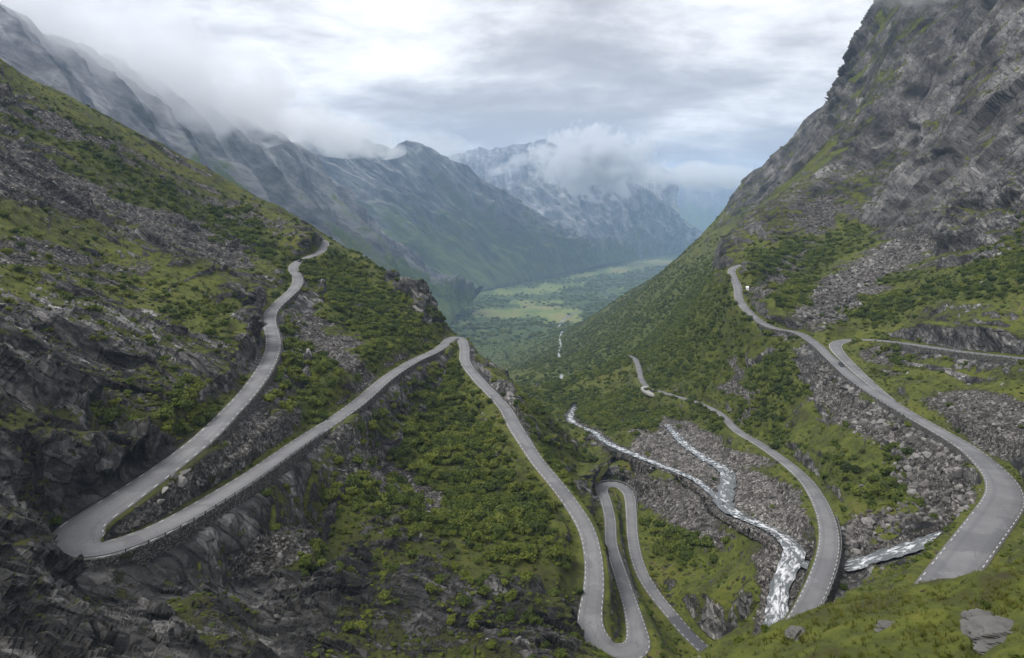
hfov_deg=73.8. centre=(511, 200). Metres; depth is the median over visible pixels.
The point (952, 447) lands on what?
retaining wall
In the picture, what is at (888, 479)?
shrub
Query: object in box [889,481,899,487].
shrub
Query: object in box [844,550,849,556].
boulder
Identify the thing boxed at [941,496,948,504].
boulder
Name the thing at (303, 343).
shrub
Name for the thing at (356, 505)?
shrub
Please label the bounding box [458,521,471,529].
shrub
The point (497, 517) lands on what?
shrub
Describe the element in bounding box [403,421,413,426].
shrub
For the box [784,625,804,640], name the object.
boulder
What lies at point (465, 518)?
shrub
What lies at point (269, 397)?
shrub
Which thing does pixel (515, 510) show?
shrub
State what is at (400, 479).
shrub
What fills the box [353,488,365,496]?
shrub
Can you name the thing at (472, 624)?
shrub
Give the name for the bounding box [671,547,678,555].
shrub
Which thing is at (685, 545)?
shrub
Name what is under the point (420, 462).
shrub
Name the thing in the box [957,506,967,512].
boulder
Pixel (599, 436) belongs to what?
river
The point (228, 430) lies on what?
retaining wall
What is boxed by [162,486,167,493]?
boulder
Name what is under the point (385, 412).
shrub
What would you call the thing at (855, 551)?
boulder
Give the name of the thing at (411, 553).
shrub
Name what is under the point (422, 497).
shrub
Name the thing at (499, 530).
shrub
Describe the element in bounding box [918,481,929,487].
boulder
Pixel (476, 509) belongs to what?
shrub
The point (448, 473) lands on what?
shrub
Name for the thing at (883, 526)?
boulder
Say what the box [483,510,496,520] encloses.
shrub
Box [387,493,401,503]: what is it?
shrub
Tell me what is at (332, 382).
shrub
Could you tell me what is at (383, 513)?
shrub
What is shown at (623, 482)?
guard rail
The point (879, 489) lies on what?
shrub
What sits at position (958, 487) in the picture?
boulder
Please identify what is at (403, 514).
shrub
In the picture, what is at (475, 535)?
shrub
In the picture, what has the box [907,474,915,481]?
boulder
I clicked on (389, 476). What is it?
shrub
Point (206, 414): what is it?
shrub
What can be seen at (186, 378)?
shrub
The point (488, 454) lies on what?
shrub
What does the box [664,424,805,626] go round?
river
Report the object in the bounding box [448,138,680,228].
mountain
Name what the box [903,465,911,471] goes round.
boulder
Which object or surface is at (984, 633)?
boulder
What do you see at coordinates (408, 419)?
shrub
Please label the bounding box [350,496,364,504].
shrub
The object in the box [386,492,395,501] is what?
shrub
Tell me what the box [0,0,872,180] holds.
sky
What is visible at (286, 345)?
shrub
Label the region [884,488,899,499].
shrub
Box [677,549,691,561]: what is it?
shrub
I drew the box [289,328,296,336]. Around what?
shrub
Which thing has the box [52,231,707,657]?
road
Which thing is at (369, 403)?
retaining wall
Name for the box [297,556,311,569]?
shrub
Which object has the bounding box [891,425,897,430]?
boulder
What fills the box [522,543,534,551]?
shrub
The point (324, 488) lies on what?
shrub
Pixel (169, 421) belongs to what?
shrub
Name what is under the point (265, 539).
boulder
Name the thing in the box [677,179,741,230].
mountain
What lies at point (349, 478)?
shrub
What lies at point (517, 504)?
shrub
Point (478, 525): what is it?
shrub
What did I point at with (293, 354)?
shrub
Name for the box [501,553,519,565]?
shrub
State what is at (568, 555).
shrub
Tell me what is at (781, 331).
retaining wall
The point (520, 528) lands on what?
shrub
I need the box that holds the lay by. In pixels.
[641,386,654,396]
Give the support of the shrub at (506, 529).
on the ground
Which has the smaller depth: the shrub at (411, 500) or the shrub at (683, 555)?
the shrub at (411, 500)
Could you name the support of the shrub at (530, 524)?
on the ground
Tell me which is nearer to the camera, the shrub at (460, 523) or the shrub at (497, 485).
the shrub at (460, 523)
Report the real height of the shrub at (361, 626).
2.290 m
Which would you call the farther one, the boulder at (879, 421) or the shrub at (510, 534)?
the boulder at (879, 421)
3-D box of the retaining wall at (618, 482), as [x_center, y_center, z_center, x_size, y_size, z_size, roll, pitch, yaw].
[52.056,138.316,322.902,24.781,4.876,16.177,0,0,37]
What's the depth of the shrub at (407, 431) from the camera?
276.21 m
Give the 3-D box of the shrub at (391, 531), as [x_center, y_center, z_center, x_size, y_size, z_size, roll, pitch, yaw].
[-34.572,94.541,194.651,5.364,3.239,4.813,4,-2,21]
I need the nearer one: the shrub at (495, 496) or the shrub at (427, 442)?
the shrub at (495, 496)
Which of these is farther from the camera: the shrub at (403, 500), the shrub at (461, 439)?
the shrub at (461, 439)
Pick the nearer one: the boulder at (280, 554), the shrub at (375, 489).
the boulder at (280, 554)
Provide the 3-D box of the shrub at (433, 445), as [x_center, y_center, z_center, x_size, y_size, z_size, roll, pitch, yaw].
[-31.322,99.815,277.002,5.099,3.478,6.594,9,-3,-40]
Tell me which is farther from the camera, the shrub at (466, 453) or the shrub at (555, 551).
the shrub at (466, 453)
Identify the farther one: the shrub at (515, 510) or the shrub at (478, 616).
the shrub at (515, 510)
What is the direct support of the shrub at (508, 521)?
on the ground
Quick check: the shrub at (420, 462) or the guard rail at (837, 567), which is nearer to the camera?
the guard rail at (837, 567)
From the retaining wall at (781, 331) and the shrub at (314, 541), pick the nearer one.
the shrub at (314, 541)
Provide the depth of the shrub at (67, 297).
210.73 m
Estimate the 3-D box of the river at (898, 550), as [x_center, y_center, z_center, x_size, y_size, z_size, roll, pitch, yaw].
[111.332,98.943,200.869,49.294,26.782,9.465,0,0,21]
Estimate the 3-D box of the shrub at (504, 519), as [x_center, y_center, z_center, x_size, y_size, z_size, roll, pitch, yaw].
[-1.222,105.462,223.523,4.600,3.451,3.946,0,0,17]
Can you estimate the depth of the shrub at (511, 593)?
176.39 m
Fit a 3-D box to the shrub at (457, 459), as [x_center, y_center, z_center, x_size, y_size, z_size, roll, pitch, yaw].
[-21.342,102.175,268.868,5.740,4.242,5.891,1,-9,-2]
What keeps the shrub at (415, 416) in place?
on the ground
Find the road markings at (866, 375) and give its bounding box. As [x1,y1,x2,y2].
[829,339,1007,397]
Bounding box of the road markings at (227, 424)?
[59,246,449,557]
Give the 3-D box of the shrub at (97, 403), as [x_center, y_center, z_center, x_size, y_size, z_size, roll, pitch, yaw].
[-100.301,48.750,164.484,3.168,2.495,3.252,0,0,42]
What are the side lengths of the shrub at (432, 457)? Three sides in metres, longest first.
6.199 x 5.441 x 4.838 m
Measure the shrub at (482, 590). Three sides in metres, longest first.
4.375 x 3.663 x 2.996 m
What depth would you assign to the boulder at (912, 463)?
237.06 m
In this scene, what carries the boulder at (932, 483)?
on the ground
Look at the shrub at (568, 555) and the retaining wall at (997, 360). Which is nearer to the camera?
the shrub at (568, 555)
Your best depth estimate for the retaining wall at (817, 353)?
330.57 m
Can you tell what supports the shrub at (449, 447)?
on the ground
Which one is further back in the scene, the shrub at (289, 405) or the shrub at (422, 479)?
the shrub at (422, 479)
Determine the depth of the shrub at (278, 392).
225.06 m
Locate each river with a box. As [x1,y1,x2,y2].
[558,267,662,374]
[566,406,725,503]
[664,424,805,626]
[800,531,941,570]
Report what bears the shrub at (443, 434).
on the ground
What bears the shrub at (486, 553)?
on the ground
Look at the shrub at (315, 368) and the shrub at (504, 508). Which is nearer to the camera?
the shrub at (504, 508)
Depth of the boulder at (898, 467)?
240.81 m
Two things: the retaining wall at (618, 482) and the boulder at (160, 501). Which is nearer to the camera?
the boulder at (160, 501)
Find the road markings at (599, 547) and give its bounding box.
[459,340,702,657]
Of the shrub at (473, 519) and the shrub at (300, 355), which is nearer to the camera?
the shrub at (473, 519)
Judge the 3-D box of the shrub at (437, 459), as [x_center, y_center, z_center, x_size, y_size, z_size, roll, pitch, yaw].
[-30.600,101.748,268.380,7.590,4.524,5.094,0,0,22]
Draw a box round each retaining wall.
[83,428,332,568]
[205,310,283,448]
[279,272,304,309]
[352,348,445,413]
[467,340,533,443]
[594,481,636,501]
[618,545,639,603]
[755,321,801,337]
[804,339,866,393]
[824,517,842,604]
[870,396,973,464]
[889,342,1023,364]
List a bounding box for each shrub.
[49,514,62,525]
[60,294,75,300]
[91,399,103,406]
[108,397,121,406]
[126,412,142,421]
[161,425,172,432]
[163,418,176,424]
[167,388,184,397]
[175,386,193,392]
[179,374,193,383]
[186,409,198,418]
[187,388,197,400]
[189,380,206,391]
[193,417,205,426]
[199,407,213,420]
[262,393,276,402]
[268,388,281,395]
[277,365,285,372]
[278,324,287,332]
[278,399,296,411]
[281,349,292,359]
[283,342,291,349]
[285,365,294,375]
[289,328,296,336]
[289,352,296,362]
[292,358,304,365]
[294,365,302,372]
[296,351,303,358]
[297,340,307,349]
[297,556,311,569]
[300,553,311,559]
[308,537,323,545]
[309,365,322,372]
[312,398,323,408]
[314,408,322,416]
[316,360,327,366]
[316,410,327,419]
[319,485,329,494]
[325,377,337,387]
[333,454,344,463]
[335,560,344,568]
[342,621,356,631]
[345,474,358,483]
[345,485,358,494]
[346,475,362,487]
[346,566,354,571]
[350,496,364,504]
[350,501,362,512]
[351,454,364,465]
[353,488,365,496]
[355,469,370,479]
[355,620,367,629]
[367,456,377,466]
[367,476,377,485]
[368,420,378,430]
[368,486,378,494]
[368,493,381,502]
[369,500,384,508]
[372,411,381,420]
[376,492,388,501]
[377,588,390,599]
[378,407,389,417]
[378,509,387,516]
[380,501,391,510]
[384,482,398,493]
[384,526,399,536]
[385,474,397,482]
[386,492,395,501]
[387,446,402,458]
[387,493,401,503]
[394,474,407,483]
[396,509,411,521]
[397,414,406,420]
[397,483,412,488]
[397,494,409,504]
[398,443,413,454]
[400,485,415,494]
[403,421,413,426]
[403,426,411,434]
[405,415,415,422]
[405,524,419,532]
[406,462,418,471]
[406,497,419,505]
[406,548,418,557]
[408,511,417,523]
[409,413,418,419]
[410,492,426,503]
[413,476,427,485]
[416,459,428,466]
[416,505,422,512]
[417,431,429,437]
[418,521,430,531]
[419,463,434,475]
[423,436,430,445]
[423,452,438,463]
[425,582,435,592]
[426,512,437,522]
[427,454,441,464]
[429,442,441,448]
[433,506,449,513]
[433,573,444,583]
[434,512,444,523]
[436,423,446,430]
[437,430,448,438]
[437,471,446,478]
[438,439,445,444]
[439,498,450,506]
[443,443,452,450]
[443,471,454,479]
[443,513,450,520]
[445,510,454,521]
[445,523,457,531]
[446,518,458,524]
[448,476,458,481]
[450,502,464,511]
[451,455,461,464]
[452,487,462,495]
[452,494,466,500]
[454,512,464,518]
[455,519,463,527]
[456,434,468,443]
[457,483,468,490]
[457,514,470,521]
[457,595,470,607]
[458,469,474,480]
[458,509,475,521]
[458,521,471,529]
[458,525,472,537]
[458,569,470,577]
[460,449,472,456]
[461,456,471,464]
[461,501,471,508]
[464,438,474,446]
[468,483,482,492]
[468,612,482,619]
[468,618,479,628]
[469,514,477,522]
[470,478,482,487]
[471,468,480,476]
[471,530,484,540]
[473,507,484,517]
[475,512,483,520]
[475,522,486,529]
[476,584,488,596]
[477,458,487,469]
[479,503,492,511]
[480,482,495,491]
[481,493,497,500]
[482,449,494,459]
[482,551,492,560]
[483,437,496,444]
[483,497,494,502]
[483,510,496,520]
[485,479,501,490]
[485,523,493,532]
[492,527,502,536]
[493,542,508,553]
[494,512,505,522]
[495,548,511,556]
[495,613,504,620]
[498,505,513,513]
[500,525,511,532]
[500,540,517,552]
[501,516,512,522]
[501,518,514,527]
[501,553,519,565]
[502,492,512,499]
[502,522,515,527]
[504,588,516,600]
[505,530,515,538]
[509,495,523,501]
[509,506,523,517]
[511,516,524,523]
[513,503,525,512]
[514,521,528,532]
[518,482,533,490]
[518,551,536,562]
[519,501,537,513]
[519,568,533,579]
[521,608,535,621]
[522,491,531,499]
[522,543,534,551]
[523,521,533,527]
[527,494,538,502]
[530,515,543,525]
[532,520,544,531]
[534,491,547,501]
[538,502,550,511]
[543,534,554,542]
[547,544,564,557]
[549,463,561,468]
[560,550,575,562]
[666,541,675,551]
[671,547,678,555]
[674,539,684,547]
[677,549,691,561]
[680,542,693,550]
[682,530,694,536]
[686,534,698,543]
[698,534,713,546]
[851,486,861,495]
[865,499,876,506]
[870,483,886,495]
[879,468,891,476]
[882,465,895,473]
[884,476,897,486]
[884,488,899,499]
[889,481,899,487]
[900,446,914,454]
[912,497,925,505]
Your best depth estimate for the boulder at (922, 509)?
212.32 m
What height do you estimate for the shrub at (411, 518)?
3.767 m
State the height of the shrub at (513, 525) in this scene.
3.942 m
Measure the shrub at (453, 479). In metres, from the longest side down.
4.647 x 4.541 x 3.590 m
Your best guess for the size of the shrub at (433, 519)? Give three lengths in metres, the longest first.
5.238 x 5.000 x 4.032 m
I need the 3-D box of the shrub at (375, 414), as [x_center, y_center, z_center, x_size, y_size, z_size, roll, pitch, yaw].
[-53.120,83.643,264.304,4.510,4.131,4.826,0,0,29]
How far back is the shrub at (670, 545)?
265.72 m
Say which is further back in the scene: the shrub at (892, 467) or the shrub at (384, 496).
the shrub at (892, 467)
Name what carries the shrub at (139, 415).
on the ground
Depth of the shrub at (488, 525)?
217.22 m
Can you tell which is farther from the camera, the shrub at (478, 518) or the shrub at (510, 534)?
the shrub at (478, 518)
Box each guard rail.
[73,431,323,557]
[594,480,637,508]
[810,343,903,415]
[822,516,842,605]
[889,341,1023,359]
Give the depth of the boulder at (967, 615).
26.69 m
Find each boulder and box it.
[157,499,164,504]
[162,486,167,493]
[263,537,267,544]
[277,552,282,558]
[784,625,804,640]
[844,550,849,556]
[851,548,860,554]
[857,537,862,543]
[865,530,872,535]
[874,620,894,632]
[876,419,885,423]
[881,522,886,528]
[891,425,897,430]
[896,464,901,470]
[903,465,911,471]
[906,489,915,494]
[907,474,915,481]
[910,460,915,466]
[910,514,917,522]
[912,453,919,458]
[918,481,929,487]
[918,506,925,511]
[921,451,931,458]
[928,481,935,486]
[936,452,941,458]
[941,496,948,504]
[954,469,962,478]
[955,484,962,490]
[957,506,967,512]
[959,615,1014,654]
[960,608,993,620]
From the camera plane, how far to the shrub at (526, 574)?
193.25 m
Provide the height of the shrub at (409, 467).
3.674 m
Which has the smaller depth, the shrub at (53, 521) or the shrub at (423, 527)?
the shrub at (53, 521)
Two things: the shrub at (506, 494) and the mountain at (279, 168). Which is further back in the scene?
the mountain at (279, 168)
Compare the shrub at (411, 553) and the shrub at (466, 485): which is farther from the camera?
the shrub at (466, 485)
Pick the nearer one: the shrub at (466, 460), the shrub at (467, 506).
the shrub at (467, 506)
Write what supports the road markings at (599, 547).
on the road at (80, 533)
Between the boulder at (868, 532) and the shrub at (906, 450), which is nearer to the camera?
the boulder at (868, 532)
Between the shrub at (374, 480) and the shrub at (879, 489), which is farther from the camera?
the shrub at (879, 489)
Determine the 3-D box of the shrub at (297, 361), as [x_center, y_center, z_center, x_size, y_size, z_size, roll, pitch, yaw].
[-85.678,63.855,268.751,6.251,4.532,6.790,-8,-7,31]
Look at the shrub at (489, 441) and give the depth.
280.43 m
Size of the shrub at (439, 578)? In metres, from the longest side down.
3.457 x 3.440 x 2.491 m
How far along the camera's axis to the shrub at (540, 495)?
241.38 m
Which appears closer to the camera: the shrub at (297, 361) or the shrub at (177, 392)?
the shrub at (177, 392)
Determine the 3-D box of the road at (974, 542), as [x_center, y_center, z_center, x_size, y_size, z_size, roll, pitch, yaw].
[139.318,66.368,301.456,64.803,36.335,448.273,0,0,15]
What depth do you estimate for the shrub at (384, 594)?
156.83 m
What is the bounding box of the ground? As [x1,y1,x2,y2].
[0,0,1023,657]
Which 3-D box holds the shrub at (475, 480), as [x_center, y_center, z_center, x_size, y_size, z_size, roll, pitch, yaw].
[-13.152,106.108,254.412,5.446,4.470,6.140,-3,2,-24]
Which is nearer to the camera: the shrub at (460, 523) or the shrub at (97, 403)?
the shrub at (97, 403)
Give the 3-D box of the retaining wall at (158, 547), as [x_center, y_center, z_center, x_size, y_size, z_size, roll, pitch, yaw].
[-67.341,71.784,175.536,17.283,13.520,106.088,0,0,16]
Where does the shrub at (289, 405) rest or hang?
on the ground
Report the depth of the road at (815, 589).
217.88 m
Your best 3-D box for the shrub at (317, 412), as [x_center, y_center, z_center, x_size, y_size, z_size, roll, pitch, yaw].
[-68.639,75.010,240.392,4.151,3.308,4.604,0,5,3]
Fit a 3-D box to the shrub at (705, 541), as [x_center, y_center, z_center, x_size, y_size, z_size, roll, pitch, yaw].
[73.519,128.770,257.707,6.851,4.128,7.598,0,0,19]
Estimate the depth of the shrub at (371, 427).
257.39 m
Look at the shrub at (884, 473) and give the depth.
240.62 m
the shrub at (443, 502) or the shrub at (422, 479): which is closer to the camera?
the shrub at (443, 502)
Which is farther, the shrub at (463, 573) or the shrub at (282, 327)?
the shrub at (282, 327)
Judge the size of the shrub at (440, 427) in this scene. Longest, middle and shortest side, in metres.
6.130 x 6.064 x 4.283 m
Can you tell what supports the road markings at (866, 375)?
on the road at (840, 354)
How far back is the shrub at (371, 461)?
235.14 m
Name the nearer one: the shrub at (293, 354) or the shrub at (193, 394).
the shrub at (193, 394)
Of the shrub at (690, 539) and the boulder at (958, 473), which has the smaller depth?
the boulder at (958, 473)
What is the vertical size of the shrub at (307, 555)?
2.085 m
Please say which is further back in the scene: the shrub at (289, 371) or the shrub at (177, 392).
the shrub at (289, 371)
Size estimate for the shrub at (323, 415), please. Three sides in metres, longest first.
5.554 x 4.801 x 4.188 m
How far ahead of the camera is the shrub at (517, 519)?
225.01 m
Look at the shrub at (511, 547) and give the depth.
207.82 m
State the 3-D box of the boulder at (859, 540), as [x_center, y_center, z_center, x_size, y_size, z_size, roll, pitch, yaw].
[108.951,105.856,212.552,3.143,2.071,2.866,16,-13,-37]
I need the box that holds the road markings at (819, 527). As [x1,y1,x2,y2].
[740,435,838,616]
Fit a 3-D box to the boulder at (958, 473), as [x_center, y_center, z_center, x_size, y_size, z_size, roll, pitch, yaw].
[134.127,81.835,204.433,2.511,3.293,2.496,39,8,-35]
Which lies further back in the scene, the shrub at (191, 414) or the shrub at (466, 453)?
the shrub at (466, 453)
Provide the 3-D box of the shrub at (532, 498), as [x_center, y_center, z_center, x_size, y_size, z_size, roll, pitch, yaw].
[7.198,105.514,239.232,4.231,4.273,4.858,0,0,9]
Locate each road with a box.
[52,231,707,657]
[629,355,839,619]
[727,264,1023,584]
[829,339,1023,400]
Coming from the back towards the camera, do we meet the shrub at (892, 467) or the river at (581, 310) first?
the river at (581, 310)
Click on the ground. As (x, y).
(918, 114)
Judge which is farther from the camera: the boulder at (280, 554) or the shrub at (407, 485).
the shrub at (407, 485)
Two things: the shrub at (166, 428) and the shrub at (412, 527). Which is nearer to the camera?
the shrub at (166, 428)
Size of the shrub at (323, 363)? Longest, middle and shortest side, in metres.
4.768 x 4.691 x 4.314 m
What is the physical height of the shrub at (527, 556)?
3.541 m
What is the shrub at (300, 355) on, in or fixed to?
on the ground
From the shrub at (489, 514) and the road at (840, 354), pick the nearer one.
the shrub at (489, 514)
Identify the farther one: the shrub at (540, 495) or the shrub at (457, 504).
the shrub at (540, 495)
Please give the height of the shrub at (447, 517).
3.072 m
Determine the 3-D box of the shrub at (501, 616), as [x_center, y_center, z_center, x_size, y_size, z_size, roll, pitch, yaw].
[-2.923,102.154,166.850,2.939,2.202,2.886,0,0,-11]
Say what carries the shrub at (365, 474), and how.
on the ground
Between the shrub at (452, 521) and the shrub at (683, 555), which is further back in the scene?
the shrub at (683, 555)
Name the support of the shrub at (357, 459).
on the ground
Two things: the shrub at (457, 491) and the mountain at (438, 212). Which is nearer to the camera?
the shrub at (457, 491)
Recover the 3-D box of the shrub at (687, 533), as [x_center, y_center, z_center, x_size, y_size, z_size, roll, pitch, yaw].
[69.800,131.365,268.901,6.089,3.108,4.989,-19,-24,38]
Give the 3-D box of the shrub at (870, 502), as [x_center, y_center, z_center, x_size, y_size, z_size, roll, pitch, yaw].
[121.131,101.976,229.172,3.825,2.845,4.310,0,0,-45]
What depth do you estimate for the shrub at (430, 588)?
169.95 m
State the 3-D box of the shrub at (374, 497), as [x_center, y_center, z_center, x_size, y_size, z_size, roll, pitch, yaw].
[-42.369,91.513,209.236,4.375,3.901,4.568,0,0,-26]
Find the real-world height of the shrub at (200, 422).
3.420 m
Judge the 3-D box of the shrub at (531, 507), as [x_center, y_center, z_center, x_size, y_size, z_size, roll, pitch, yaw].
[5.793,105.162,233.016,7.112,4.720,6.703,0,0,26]
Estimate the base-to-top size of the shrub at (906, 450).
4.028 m
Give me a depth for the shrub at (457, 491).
248.35 m
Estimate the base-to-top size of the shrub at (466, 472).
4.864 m
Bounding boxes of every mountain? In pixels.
[0,3,483,325]
[295,125,634,290]
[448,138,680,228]
[506,169,703,265]
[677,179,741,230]
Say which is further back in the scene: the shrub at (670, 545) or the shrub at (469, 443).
the shrub at (469, 443)
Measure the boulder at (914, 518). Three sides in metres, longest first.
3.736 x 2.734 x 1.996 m
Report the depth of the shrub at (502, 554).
205.65 m
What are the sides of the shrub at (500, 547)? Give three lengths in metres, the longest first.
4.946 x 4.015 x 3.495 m
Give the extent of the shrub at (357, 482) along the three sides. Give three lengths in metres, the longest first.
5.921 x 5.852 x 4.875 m
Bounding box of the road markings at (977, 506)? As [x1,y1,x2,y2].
[896,406,1023,578]
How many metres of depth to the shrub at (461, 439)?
284.14 m
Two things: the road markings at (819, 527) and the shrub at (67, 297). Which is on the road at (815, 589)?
the road markings at (819, 527)
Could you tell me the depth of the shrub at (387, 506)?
203.46 m
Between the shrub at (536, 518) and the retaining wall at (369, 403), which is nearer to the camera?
the shrub at (536, 518)
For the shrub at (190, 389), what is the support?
on the ground
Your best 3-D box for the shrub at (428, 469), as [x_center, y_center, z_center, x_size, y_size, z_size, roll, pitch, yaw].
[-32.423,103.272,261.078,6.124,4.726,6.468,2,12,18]
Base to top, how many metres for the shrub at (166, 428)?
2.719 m
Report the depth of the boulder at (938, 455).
226.63 m
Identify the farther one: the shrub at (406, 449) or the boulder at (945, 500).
the shrub at (406, 449)
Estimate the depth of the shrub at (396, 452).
262.67 m
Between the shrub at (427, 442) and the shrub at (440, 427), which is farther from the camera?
the shrub at (440, 427)
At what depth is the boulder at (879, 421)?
269.82 m
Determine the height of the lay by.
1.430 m
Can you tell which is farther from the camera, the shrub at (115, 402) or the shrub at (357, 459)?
the shrub at (357, 459)
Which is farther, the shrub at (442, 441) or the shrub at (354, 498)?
the shrub at (442, 441)
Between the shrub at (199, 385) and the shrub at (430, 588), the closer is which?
the shrub at (430, 588)
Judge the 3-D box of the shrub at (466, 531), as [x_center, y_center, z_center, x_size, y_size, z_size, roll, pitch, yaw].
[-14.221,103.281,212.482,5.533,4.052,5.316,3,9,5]
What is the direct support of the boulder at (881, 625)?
on the ground
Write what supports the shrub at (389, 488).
on the ground
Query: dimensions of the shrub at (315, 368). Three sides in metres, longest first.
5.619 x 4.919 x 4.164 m
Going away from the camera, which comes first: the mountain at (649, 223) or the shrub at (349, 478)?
the shrub at (349, 478)
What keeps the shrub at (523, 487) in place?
on the ground
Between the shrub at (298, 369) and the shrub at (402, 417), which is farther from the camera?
the shrub at (402, 417)
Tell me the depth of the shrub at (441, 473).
258.87 m
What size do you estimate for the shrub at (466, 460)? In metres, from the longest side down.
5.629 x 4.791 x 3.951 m
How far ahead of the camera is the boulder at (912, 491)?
222.95 m
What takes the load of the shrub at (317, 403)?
on the ground
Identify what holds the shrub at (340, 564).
on the ground
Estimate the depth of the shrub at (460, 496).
245.05 m
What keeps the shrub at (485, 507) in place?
on the ground
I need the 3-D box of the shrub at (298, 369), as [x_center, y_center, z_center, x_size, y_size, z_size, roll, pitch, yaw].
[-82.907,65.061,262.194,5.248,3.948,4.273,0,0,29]
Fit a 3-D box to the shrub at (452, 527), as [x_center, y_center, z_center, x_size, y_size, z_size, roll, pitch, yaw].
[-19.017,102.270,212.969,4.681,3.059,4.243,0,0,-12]
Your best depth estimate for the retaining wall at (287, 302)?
354.66 m
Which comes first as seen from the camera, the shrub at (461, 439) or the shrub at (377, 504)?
the shrub at (377, 504)
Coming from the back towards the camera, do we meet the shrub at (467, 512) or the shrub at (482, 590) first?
the shrub at (467, 512)
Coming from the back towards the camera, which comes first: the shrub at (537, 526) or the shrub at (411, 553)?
the shrub at (537, 526)
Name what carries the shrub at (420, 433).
on the ground
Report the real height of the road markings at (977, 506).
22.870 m
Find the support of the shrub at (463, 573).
on the ground
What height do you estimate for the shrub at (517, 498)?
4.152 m
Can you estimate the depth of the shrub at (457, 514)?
220.41 m
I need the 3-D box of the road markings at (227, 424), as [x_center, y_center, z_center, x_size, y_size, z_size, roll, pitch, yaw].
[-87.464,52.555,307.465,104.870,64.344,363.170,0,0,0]
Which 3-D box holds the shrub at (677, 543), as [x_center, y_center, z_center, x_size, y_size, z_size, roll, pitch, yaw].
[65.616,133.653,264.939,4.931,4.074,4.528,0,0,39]
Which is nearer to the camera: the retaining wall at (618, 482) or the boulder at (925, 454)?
the boulder at (925, 454)
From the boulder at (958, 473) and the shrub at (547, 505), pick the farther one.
the shrub at (547, 505)
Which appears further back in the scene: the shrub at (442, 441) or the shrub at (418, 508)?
the shrub at (442, 441)
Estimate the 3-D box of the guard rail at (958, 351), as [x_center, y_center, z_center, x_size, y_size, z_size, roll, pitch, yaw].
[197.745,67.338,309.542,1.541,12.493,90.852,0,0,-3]
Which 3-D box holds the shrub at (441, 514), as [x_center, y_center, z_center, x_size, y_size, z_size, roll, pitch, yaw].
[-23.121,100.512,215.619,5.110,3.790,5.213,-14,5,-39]
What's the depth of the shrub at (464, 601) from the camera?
167.99 m
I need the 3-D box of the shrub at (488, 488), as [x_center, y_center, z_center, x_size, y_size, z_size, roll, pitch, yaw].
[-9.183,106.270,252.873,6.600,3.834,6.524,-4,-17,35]
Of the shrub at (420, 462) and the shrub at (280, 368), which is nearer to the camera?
the shrub at (280, 368)

